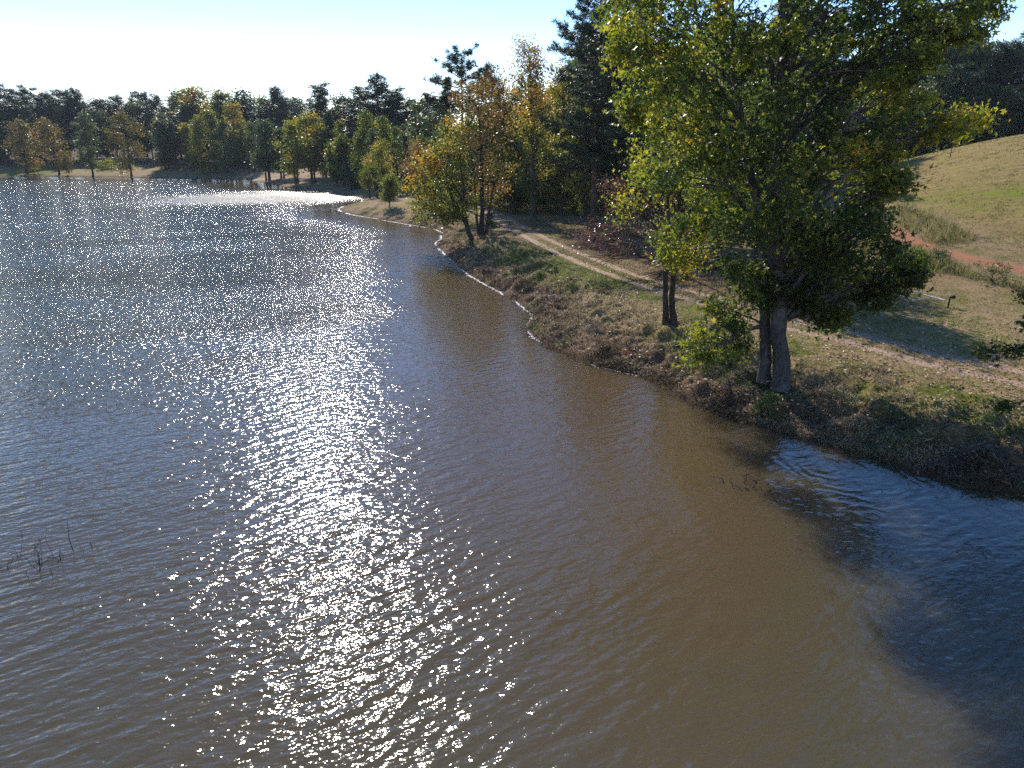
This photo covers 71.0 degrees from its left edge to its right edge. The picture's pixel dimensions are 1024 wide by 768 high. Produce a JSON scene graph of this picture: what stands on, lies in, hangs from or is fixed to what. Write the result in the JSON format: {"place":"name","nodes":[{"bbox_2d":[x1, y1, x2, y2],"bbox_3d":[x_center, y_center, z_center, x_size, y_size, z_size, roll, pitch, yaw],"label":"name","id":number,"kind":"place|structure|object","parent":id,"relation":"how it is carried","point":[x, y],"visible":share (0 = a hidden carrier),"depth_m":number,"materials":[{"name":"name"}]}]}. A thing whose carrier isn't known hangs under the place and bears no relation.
{"place":"outdoors","nodes":[
{"label":"outdoors","id":0,"kind":"place"},
{"bbox_2d":[0,176,1023,767],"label":"water","id":1,"kind":"structure","parent":0,"point":[308,478],"depth_m":18.91,"materials":[{"name":"liquid"}]},
{"bbox_2d":[0,134,1023,497],"bbox_3d":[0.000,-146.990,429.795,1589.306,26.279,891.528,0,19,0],"label":"ground","id":2,"kind":"structure","parent":0,"point":[374,206],"depth_m":41.31,"materials":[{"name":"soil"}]},
{"bbox_2d":[0,83,30,160],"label":"pine tree","id":3,"kind":"object","parent":2,"relation":"on","point":[13,105],"visible":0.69,"depth_m":229.10,"materials":[{"name":"green plant"}]},
{"bbox_2d":[1,118,45,173],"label":"shore tree","id":4,"kind":"object","parent":2,"relation":"on","point":[23,128],"visible":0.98,"depth_m":206.58,"materials":[{"name":"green plant"}]},
{"bbox_2d":[6,83,49,157],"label":"pine tree","id":5,"kind":"object","parent":2,"relation":"on","point":[23,92],"visible":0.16,"depth_m":240.18,"materials":[{"name":"green plant"}]},
{"bbox_2d":[13,104,42,159],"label":"pine tree","id":6,"kind":"object","parent":2,"relation":"on","point":[25,115],"visible":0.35,"depth_m":228.75,"materials":[{"name":"green plant"}]},
{"bbox_2d":[23,116,78,174],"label":"shore tree","id":7,"kind":"object","parent":2,"relation":"on","point":[56,156],"visible":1,"depth_m":203.59,"materials":[{"name":"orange plant"}]},
{"bbox_2d":[33,100,73,159],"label":"pine tree","id":8,"kind":"object","parent":2,"relation":"on","point":[46,110],"visible":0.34,"depth_m":233.56,"materials":[{"name":"green plant"}]},
{"bbox_2d":[33,87,85,158],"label":"pine tree","id":9,"kind":"object","parent":2,"relation":"on","point":[60,94],"visible":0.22,"depth_m":238.91,"materials":[{"name":"green plant"}]},
{"bbox_2d":[46,105,76,157],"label":"green tree","id":10,"kind":"object","parent":2,"relation":"on","point":[59,111],"visible":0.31,"depth_m":235.09,"materials":[{"name":"green plant"}]},
{"bbox_2d":[62,95,87,135],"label":"pine tree","id":11,"kind":"object","parent":2,"relation":"on","point":[73,104],"visible":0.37,"depth_m":237.47,"materials":[{"name":"green plant"}]},
{"bbox_2d":[59,86,97,145],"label":"pine tree","id":12,"kind":"object","parent":2,"relation":"on","point":[74,93],"visible":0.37,"depth_m":238.48,"materials":[{"name":"green plant"}]},
{"bbox_2d":[69,109,101,176],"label":"shore tree","id":13,"kind":"object","parent":2,"relation":"on","point":[90,152],"visible":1,"depth_m":200.10,"materials":[{"name":"green plant"}]},
{"bbox_2d":[88,98,120,158],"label":"pine tree","id":14,"kind":"object","parent":2,"relation":"on","point":[100,106],"visible":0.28,"depth_m":238.59,"materials":[{"name":"green plant"}]},
{"bbox_2d":[92,107,120,158],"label":"green tree","id":15,"kind":"object","parent":2,"relation":"on","point":[101,118],"visible":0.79,"depth_m":235.04,"materials":[{"name":"green plant"}]},
{"bbox_2d":[102,108,147,176],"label":"shore tree","id":16,"kind":"object","parent":2,"relation":"on","point":[121,119],"visible":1,"depth_m":198.82,"materials":[{"name":"orange plant"}]},
{"bbox_2d":[114,90,155,156],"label":"pine tree","id":17,"kind":"object","parent":2,"relation":"on","point":[143,98],"visible":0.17,"depth_m":252.17,"materials":[{"name":"green plant"}]},
{"bbox_2d":[126,101,153,158],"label":"green tree","id":18,"kind":"object","parent":2,"relation":"on","point":[136,107],"visible":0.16,"depth_m":243.45,"materials":[{"name":"green plant"}]},
{"bbox_2d":[133,115,153,159],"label":"pine tree","id":19,"kind":"object","parent":2,"relation":"on","point":[142,139],"visible":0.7,"depth_m":236.31,"materials":[{"name":"green plant"}]},
{"bbox_2d":[134,92,177,149],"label":"pine tree","id":20,"kind":"object","parent":2,"relation":"on","point":[156,101],"visible":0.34,"depth_m":237.00,"materials":[{"name":"green plant"}]},
{"bbox_2d":[143,118,177,169],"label":"green tree","id":21,"kind":"object","parent":2,"relation":"on","point":[159,127],"visible":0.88,"depth_m":209.27,"materials":[{"name":"green plant"}]},
{"bbox_2d":[147,109,181,167],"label":"green tree","id":22,"kind":"object","parent":2,"relation":"on","point":[161,116],"visible":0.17,"depth_m":212.24,"materials":[{"name":"green plant"}]},
{"bbox_2d":[157,121,183,169],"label":"pine tree","id":23,"kind":"object","parent":2,"relation":"on","point":[171,131],"visible":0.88,"depth_m":208.60,"materials":[{"name":"green plant"}]},
{"bbox_2d":[173,103,204,135],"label":"pine tree","id":24,"kind":"object","parent":2,"relation":"on","point":[184,115],"visible":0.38,"depth_m":212.73,"materials":[{"name":"green plant"}]},
{"bbox_2d":[176,120,203,169],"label":"shore tree","id":25,"kind":"object","parent":2,"relation":"on","point":[185,130],"visible":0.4,"depth_m":206.03,"materials":[{"name":"green plant"}]},
{"bbox_2d":[170,84,221,162],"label":"yellow tree","id":26,"kind":"object","parent":2,"relation":"on","point":[194,94],"visible":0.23,"depth_m":219.09,"materials":[{"name":"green plant"}]},
{"bbox_2d":[187,114,215,174],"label":"tree","id":27,"kind":"object","parent":2,"relation":"on","point":[195,140],"visible":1,"depth_m":197.17,"materials":[{"name":"green plant"}]},
{"bbox_2d":[197,106,231,172],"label":"yellow tree","id":28,"kind":"object","parent":2,"relation":"on","point":[212,121],"visible":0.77,"depth_m":199.82,"materials":[{"name":"green plant"}]},
{"bbox_2d":[208,119,238,175],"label":"green tree","id":29,"kind":"object","parent":2,"relation":"on","point":[219,133],"visible":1,"depth_m":196.62,"materials":[{"name":"green plant"}]},
{"bbox_2d":[206,86,242,139],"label":"yellow tree","id":30,"kind":"object","parent":2,"relation":"on","point":[220,95],"visible":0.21,"depth_m":219.69,"materials":[{"name":"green plant"}]},
{"bbox_2d":[217,101,250,169],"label":"yellow tree","id":31,"kind":"object","parent":2,"relation":"on","point":[233,114],"visible":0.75,"depth_m":204.77,"materials":[{"name":"green plant"}]},
{"bbox_2d":[227,85,257,155],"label":"green tree","id":32,"kind":"object","parent":2,"relation":"on","point":[245,99],"visible":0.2,"depth_m":225.41,"materials":[{"name":"green plant"}]},
{"bbox_2d":[242,120,263,171],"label":"green tree","id":33,"kind":"object","parent":2,"relation":"on","point":[250,131],"visible":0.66,"depth_m":201.61,"materials":[{"name":"green plant"}]},
{"bbox_2d":[247,118,280,180],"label":"shore tree","id":34,"kind":"object","parent":2,"relation":"on","point":[262,131],"visible":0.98,"depth_m":174.89,"materials":[{"name":"green plant"}]},
{"bbox_2d":[266,125,289,177],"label":"shore tree","id":35,"kind":"object","parent":2,"relation":"on","point":[279,132],"visible":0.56,"depth_m":177.64,"materials":[{"name":"green plant"}]},
{"bbox_2d":[257,85,300,126],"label":"pine tree","id":36,"kind":"object","parent":2,"relation":"on","point":[276,96],"visible":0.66,"depth_m":222.82,"materials":[{"name":"green plant"}]},
{"bbox_2d":[267,114,315,183],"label":"shore tree","id":37,"kind":"object","parent":2,"relation":"on","point":[294,169],"visible":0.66,"depth_m":160.36,"materials":[{"name":"green plant"}]},
{"bbox_2d":[290,109,332,183],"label":"shore tree","id":38,"kind":"object","parent":2,"relation":"on","point":[311,165],"visible":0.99,"depth_m":157.61,"materials":[{"name":"green plant"}]},
{"bbox_2d":[288,80,346,175],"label":"pine tree","id":39,"kind":"object","parent":2,"relation":"on","point":[320,99],"visible":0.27,"depth_m":170.07,"materials":[{"name":"green plant"}]},
{"bbox_2d":[318,111,337,151],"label":"pine tree","id":40,"kind":"object","parent":2,"relation":"on","point":[330,121],"visible":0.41,"depth_m":159.97,"materials":[{"name":"green plant"}]},
{"bbox_2d":[318,138,345,186],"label":"shore tree","id":41,"kind":"object","parent":2,"relation":"on","point":[333,176],"visible":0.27,"depth_m":147.95,"materials":[{"name":"green plant"}]},
{"bbox_2d":[315,90,355,162],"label":"green tree","id":42,"kind":"object","parent":2,"relation":"on","point":[338,102],"visible":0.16,"depth_m":167.38,"materials":[{"name":"green plant"}]},
{"bbox_2d":[325,132,354,186],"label":"shore tree","id":43,"kind":"object","parent":2,"relation":"on","point":[342,144],"visible":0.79,"depth_m":144.84,"materials":[{"name":"green plant"}]},
{"bbox_2d":[335,155,360,189],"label":"dark evergreen","id":44,"kind":"object","parent":2,"relation":"on","point":[350,179],"visible":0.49,"depth_m":141.87,"materials":[{"name":"green plant"}]},
{"bbox_2d":[329,85,380,137],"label":"pine tree","id":45,"kind":"object","parent":2,"relation":"on","point":[354,96],"visible":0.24,"depth_m":158.07,"materials":[{"name":"green plant"}]},
{"bbox_2d":[347,133,367,185],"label":"yellow tree","id":46,"kind":"object","parent":2,"relation":"on","point":[354,149],"visible":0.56,"depth_m":139.33,"materials":[{"name":"green plant"}]},
{"bbox_2d":[343,107,377,186],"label":"green tree","id":47,"kind":"object","parent":2,"relation":"on","point":[367,125],"visible":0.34,"depth_m":138.07,"materials":[{"name":"green plant"}]},
{"bbox_2d":[356,153,378,197],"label":"slim tree","id":48,"kind":"object","parent":2,"relation":"on","point":[365,182],"visible":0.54,"depth_m":123.19,"materials":[{"name":"green plant"}]},
{"bbox_2d":[337,69,407,150],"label":"pine tree","id":49,"kind":"object","parent":2,"relation":"on","point":[377,93],"visible":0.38,"depth_m":149.44,"materials":[{"name":"green plant"}]},
{"bbox_2d":[360,127,389,191],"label":"green tree","id":50,"kind":"object","parent":2,"relation":"on","point":[372,137],"visible":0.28,"depth_m":132.10,"materials":[{"name":"green plant"}]},
{"bbox_2d":[360,142,390,197],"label":"slim tree","id":51,"kind":"object","parent":2,"relation":"on","point":[371,160],"visible":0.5,"depth_m":119.91,"materials":[{"name":"green plant"}]},
{"bbox_2d":[360,114,398,187],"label":"green tree","id":52,"kind":"object","parent":2,"relation":"on","point":[384,129],"visible":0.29,"depth_m":135.19,"materials":[{"name":"green plant"}]},
{"bbox_2d":[367,136,399,196],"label":"slim tree","id":53,"kind":"object","parent":2,"relation":"on","point":[385,169],"visible":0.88,"depth_m":114.43,"materials":[{"name":"green plant"}]},
{"bbox_2d":[373,171,403,206],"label":"slim tree","id":54,"kind":"object","parent":2,"relation":"on","point":[388,192],"visible":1,"depth_m":98.63,"materials":[{"name":"green plant"}]},
{"bbox_2d":[373,85,413,159],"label":"pine tree","id":55,"kind":"object","parent":2,"relation":"on","point":[395,95],"visible":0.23,"depth_m":150.31,"materials":[{"name":"green plant"}]},
{"bbox_2d":[385,125,409,189],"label":"green tree","id":56,"kind":"object","parent":2,"relation":"on","point":[394,131],"visible":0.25,"depth_m":130.67,"materials":[{"name":"green plant"}]},
{"bbox_2d":[390,131,414,192],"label":"green tree","id":57,"kind":"object","parent":2,"relation":"on","point":[404,138],"visible":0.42,"depth_m":121.94,"materials":[{"name":"green plant"}]},
{"bbox_2d":[381,95,441,148],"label":"pine tree","id":58,"kind":"object","parent":2,"relation":"on","point":[405,115],"visible":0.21,"depth_m":146.86,"materials":[{"name":"green plant"}]},
{"bbox_2d":[392,111,434,189],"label":"green tree","id":59,"kind":"object","parent":2,"relation":"on","point":[414,133],"visible":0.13,"depth_m":125.64,"materials":[{"name":"green plant"}]},
{"bbox_2d":[395,137,436,196],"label":"orange tree","id":60,"kind":"object","parent":2,"relation":"on","point":[412,149],"visible":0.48,"depth_m":106.17,"materials":[{"name":"green plant"}]},
{"bbox_2d":[395,96,440,187],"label":"green tree","id":61,"kind":"object","parent":2,"relation":"on","point":[422,108],"visible":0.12,"depth_m":128.82,"materials":[{"name":"green plant"}]},
{"bbox_2d":[406,103,471,187],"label":"green tree","id":62,"kind":"object","parent":2,"relation":"on","point":[434,121],"visible":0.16,"depth_m":119.13,"materials":[{"name":"green plant"}]},
{"bbox_2d":[397,108,485,240],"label":"leaning sweetgum","id":63,"kind":"object","parent":2,"relation":"on","point":[453,211],"visible":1,"depth_m":66.19,"materials":[{"name":"green plant"}]},
{"bbox_2d":[421,41,505,200],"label":"tall pine","id":64,"kind":"object","parent":2,"relation":"on","point":[460,71],"visible":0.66,"depth_m":87.86,"materials":[{"name":"green plant"}]},
{"bbox_2d":[435,70,523,235],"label":"autumn tree","id":65,"kind":"object","parent":2,"relation":"on","point":[480,231],"visible":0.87,"depth_m":67.28,"materials":[{"name":"orange plant"}]},
{"bbox_2d":[448,61,524,206],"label":"tall pine","id":66,"kind":"object","parent":2,"relation":"on","point":[465,107],"visible":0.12,"depth_m":91.71,"materials":[{"name":"plant"}]},
{"bbox_2d":[467,114,508,208],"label":"pine tree","id":67,"kind":"object","parent":2,"relation":"on","point":[477,150],"visible":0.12,"depth_m":91.00,"materials":[{"name":"green plant"}]},
{"bbox_2d":[468,62,521,211],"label":"autumn tree","id":68,"kind":"object","parent":2,"relation":"on","point":[501,92],"visible":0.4,"depth_m":85.88,"materials":[{"name":"orange plant"}]},
{"bbox_2d":[488,119,530,213],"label":"green tree","id":69,"kind":"object","parent":2,"relation":"on","point":[507,200],"visible":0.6,"depth_m":85.50,"materials":[{"name":"green plant"}]},
{"bbox_2d":[490,136,530,212],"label":"green tree","id":70,"kind":"object","parent":2,"relation":"on","point":[519,201],"visible":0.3,"depth_m":87.05,"materials":[{"name":"green plant"}]},
{"bbox_2d":[498,32,565,221],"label":"autumn tree","id":71,"kind":"object","parent":2,"relation":"on","point":[531,123],"visible":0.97,"depth_m":75.84,"materials":[{"name":"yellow plant"}]},
{"bbox_2d":[514,125,557,212],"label":"yellow tree","id":72,"kind":"object","parent":2,"relation":"on","point":[541,200],"visible":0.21,"depth_m":87.00,"materials":[{"name":"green plant"}]},
{"bbox_2d":[535,59,580,215],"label":"autumn tree","id":73,"kind":"object","parent":2,"relation":"on","point":[560,95],"visible":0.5,"depth_m":82.57,"materials":[{"name":"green plant"}]},
{"bbox_2d":[553,100,613,223],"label":"yellow green tree","id":74,"kind":"object","parent":2,"relation":"on","point":[585,195],"visible":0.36,"depth_m":75.76,"materials":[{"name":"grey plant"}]},
{"bbox_2d":[555,61,619,158],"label":"pine tree","id":75,"kind":"object","parent":2,"relation":"on","point":[583,69],"visible":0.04,"depth_m":86.23,"materials":[{"name":"green plant"}]},
{"bbox_2d":[537,0,655,230],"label":"tall pine","id":76,"kind":"object","parent":2,"relation":"on","point":[578,124],"visible":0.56,"depth_m":66.56,"materials":[{"name":"green plant"}]},
{"bbox_2d":[578,88,642,212],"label":"pine tree","id":77,"kind":"object","parent":2,"relation":"on","point":[617,174],"visible":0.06,"depth_m":85.29,"materials":[{"name":"green plant"}]},
{"bbox_2d":[562,1,690,229],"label":"tall pine","id":78,"kind":"object","parent":2,"relation":"on","point":[607,166],"visible":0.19,"depth_m":68.47,"materials":[{"name":"green plant"}]},
{"bbox_2d":[557,174,727,282],"bbox_3d":[8.758,-9.631,46.090,11.870,8.118,6.708,0,19,0],"label":"red leaved tree","id":79,"kind":"object","parent":2,"relation":"on","point":[605,235],"visible":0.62,"depth_m":46.70,"materials":[{"name":"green plant"}]},
{"bbox_2d":[601,90,728,325],"bbox_3d":[7.335,-8.417,33.927,6.536,11.692,4.307,-13,23,-33],"label":"young sweetgum","id":80,"kind":"object","parent":2,"relation":"on","point":[669,309],"visible":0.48,"depth_m":34.06,"materials":[{"name":"green plant"}]},
{"bbox_2d":[660,5,744,248],"bbox_3d":[15.461,-19.698,56.279,8.445,18.440,10.592,0,19,0],"label":"shade tree","id":81,"kind":"object","parent":2,"relation":"on","point":[708,56],"visible":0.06,"depth_m":56.00,"materials":[{"name":"green plant"}]},
{"bbox_2d":[409,215,1023,496],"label":"dead weeds","id":82,"kind":"object","parent":2,"relation":"on","point":[863,446],"visible":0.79,"depth_m":27.62,"materials":[{"name":"plant"}]},
{"bbox_2d":[664,4,806,272],"bbox_3d":[14.393,-15.510,46.838,9.634,16.637,9.156,0,19,0],"label":"shade tree","id":83,"kind":"object","parent":2,"relation":"on","point":[717,269],"visible":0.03,"depth_m":45.13,"materials":[{"name":"green plant"}]},
{"bbox_2d":[462,222,1023,481],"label":"fallen leaves","id":84,"kind":"object","parent":2,"relation":"on","point":[983,376],"visible":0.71,"depth_m":30.09,"materials":[{"name":"plant"}]},
{"bbox_2d":[692,64,826,271],"bbox_3d":[14.792,-12.263,43.371,8.598,12.682,7.437,0,19,0],"label":"shade tree","id":85,"kind":"object","parent":2,"relation":"on","point":[758,112],"visible":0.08,"depth_m":41.78,"materials":[{"name":"green plant"}]},
{"bbox_2d":[507,261,1023,500],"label":"bank debris","id":86,"kind":"object","parent":2,"relation":"on","point":[889,457],"visible":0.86,"depth_m":26.06,"materials":[{"name":"plant"}]},
{"bbox_2d":[744,387,791,420],"bbox_3d":[9.608,0.900,26.748,1.654,1.610,2.046,0,19,0],"label":"shrub","id":87,"kind":"object","parent":2,"relation":"on","point":[769,401],"visible":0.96,"depth_m":26.58,"materials":[{"name":"green plant"}]},
{"bbox_2d":[589,0,1018,391],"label":"sweetgum tree","id":88,"kind":"object","parent":2,"relation":"on","point":[789,281],"visible":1,"depth_m":23.82,"materials":[{"name":"green plant"}]},
{"bbox_2d":[826,198,1023,292],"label":"tall grass","id":89,"kind":"structure","parent":2,"relation":"on","point":[947,261],"depth_m":53.79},
{"bbox_2d":[881,24,971,156],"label":"pine tree","id":90,"kind":"object","parent":2,"relation":"on","point":[949,53],"visible":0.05,"depth_m":126.21,"materials":[{"name":"green plant"}]},
{"bbox_2d":[901,61,962,156],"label":"green tree","id":91,"kind":"object","parent":2,"relation":"on","point":[943,82],"visible":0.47,"depth_m":119.95,"materials":[{"name":"green plant"}]},
{"bbox_2d":[925,60,976,148],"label":"pine tree","id":92,"kind":"object","parent":2,"relation":"on","point":[960,74],"visible":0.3,"depth_m":119.45,"materials":[{"name":"green plant"}]},
{"bbox_2d":[927,34,992,150],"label":"green tree","id":93,"kind":"object","parent":2,"relation":"on","point":[962,60],"visible":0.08,"depth_m":128.32,"materials":[{"name":"green plant"}]},
{"bbox_2d":[940,68,999,145],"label":"pine tree","id":94,"kind":"object","parent":2,"relation":"on","point":[968,86],"visible":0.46,"depth_m":117.40,"materials":[{"name":"green plant"}]},
{"bbox_2d":[952,38,1001,146],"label":"green tree","id":95,"kind":"object","parent":2,"relation":"on","point":[978,61],"visible":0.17,"depth_m":125.77,"materials":[{"name":"green plant"}]},
{"bbox_2d":[964,83,1008,142],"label":"green tree","id":96,"kind":"object","parent":2,"relation":"on","point":[992,91],"visible":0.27,"depth_m":118.77,"materials":[{"name":"green plant"}]},
{"bbox_2d":[960,289,1023,418],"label":"overhanging tree","id":97,"kind":"object","parent":2,"relation":"on","point":[1003,405],"visible":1,"depth_m":20.79,"materials":[{"name":"green plant"}]},
{"bbox_2d":[964,39,1023,112],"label":"pine tree","id":98,"kind":"object","parent":2,"relation":"on","point":[1014,64],"visible":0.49,"depth_m":121.78,"materials":[{"name":"green plant"}]},
{"bbox_2d":[971,260,1021,285],"bbox_3d":[28.957,-6.513,43.049,2.557,2.003,2.602,11,22,30],"label":"shrub","id":99,"kind":"object","parent":2,"relation":"on","point":[992,272],"visible":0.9,"depth_m":43.17,"materials":[{"name":"green plant"}]},
{"bbox_2d":[977,83,1023,141],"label":"green tree","id":100,"kind":"object","parent":2,"relation":"on","point":[1007,101],"visible":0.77,"depth_m":116.55,"materials":[{"name":"green plant"}]},
{"bbox_2d":[994,75,1023,136],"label":"pine tree","id":101,"kind":"object","parent":2,"relation":"on","point":[1020,122],"visible":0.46,"depth_m":117.60,"materials":[{"name":"green plant"}]},
{"bbox_2d":[994,31,1023,129],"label":"pine tree","id":102,"kind":"object","parent":2,"relation":"on","point":[1002,72],"visible":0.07,"depth_m":122.47,"materials":[{"name":"green plant"}]},
{"bbox_2d":[0,0,1023,132],"label":"sky","id":103,"kind":"structure","parent":0,"point":[101,48],"materials":[{"name":"white"}]},
{"bbox_2d":[253,177,1023,393],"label":"dirt road","id":104,"kind":"structure","parent":0,"point":[1016,370],"depth_m":34.97,"materials":[{"name":"soil"}]},
{"bbox_2d":[871,201,1023,280],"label":"clay track","id":105,"kind":"structure","parent":0,"point":[966,254],"depth_m":48.81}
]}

